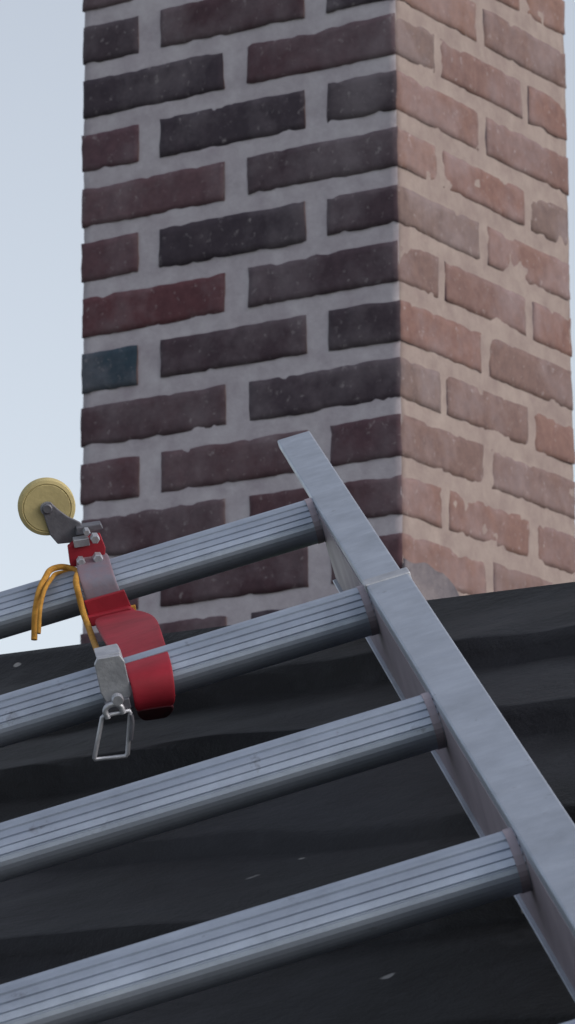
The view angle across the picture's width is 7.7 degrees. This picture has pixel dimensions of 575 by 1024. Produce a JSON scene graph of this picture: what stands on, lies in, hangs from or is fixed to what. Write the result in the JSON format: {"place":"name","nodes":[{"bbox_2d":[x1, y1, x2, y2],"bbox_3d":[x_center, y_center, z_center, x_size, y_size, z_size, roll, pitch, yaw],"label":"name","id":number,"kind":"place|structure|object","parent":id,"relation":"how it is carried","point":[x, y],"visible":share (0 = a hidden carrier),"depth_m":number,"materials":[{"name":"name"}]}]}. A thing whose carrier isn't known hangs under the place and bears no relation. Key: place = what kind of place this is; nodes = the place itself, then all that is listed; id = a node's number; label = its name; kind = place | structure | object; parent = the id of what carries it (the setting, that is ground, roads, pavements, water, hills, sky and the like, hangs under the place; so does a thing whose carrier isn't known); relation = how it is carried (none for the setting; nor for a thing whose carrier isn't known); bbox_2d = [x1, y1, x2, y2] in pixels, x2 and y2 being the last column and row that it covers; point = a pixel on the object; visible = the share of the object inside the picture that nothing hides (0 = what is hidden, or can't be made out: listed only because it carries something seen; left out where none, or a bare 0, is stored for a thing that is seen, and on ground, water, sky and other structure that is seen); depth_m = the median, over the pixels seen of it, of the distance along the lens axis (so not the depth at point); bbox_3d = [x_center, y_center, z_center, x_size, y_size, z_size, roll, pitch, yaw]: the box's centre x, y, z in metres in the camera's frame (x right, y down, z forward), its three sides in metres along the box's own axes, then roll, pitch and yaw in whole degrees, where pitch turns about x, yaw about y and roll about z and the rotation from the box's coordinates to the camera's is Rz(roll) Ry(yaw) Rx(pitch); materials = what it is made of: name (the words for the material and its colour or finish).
{"place":"outdoors","nodes":[
{"label":"outdoors","id":0,"kind":"place"},
{"bbox_2d":[0,0,574,653],"label":"sky","id":1,"kind":"structure","parent":0,"point":[42,70],"materials":[{"name":"blue"}]},
{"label":"walls","id":2,"kind":"object","parent":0,"visible":0},
{"bbox_2d":[0,582,574,1023],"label":"roof front","id":3,"kind":"structure","parent":2,"relation":"attached to","point":[492,960],"depth_m":2.45,"materials":[{"name":"black fabric"}]},
{"bbox_2d":[0,431,574,1023],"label":"roof ladder","id":4,"kind":"object","parent":3,"relation":"on","point":[446,713],"visible":0.96,"depth_m":2.31,"materials":[{"name":"metal"}]},
{"bbox_2d":[18,477,174,761],"bbox_3d":[-0.124,0.062,2.723,0.079,0.106,0.366,0,11,-6],"label":"ladder ridge hook","id":5,"kind":"object","parent":4,"relation":"attached to","point":[47,507],"visible":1,"depth_m":2.81,"materials":[{"name":"red metal"}]},
{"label":"roof back","id":6,"kind":"object","parent":2,"relation":"attached to","visible":0},
{"bbox_2d":[80,0,574,643],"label":"brick chimney","id":7,"kind":"object","parent":6,"relation":"on","point":[338,230],"visible":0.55,"depth_m":5.54,"materials":[{"name":"brown brick"}]}
]}

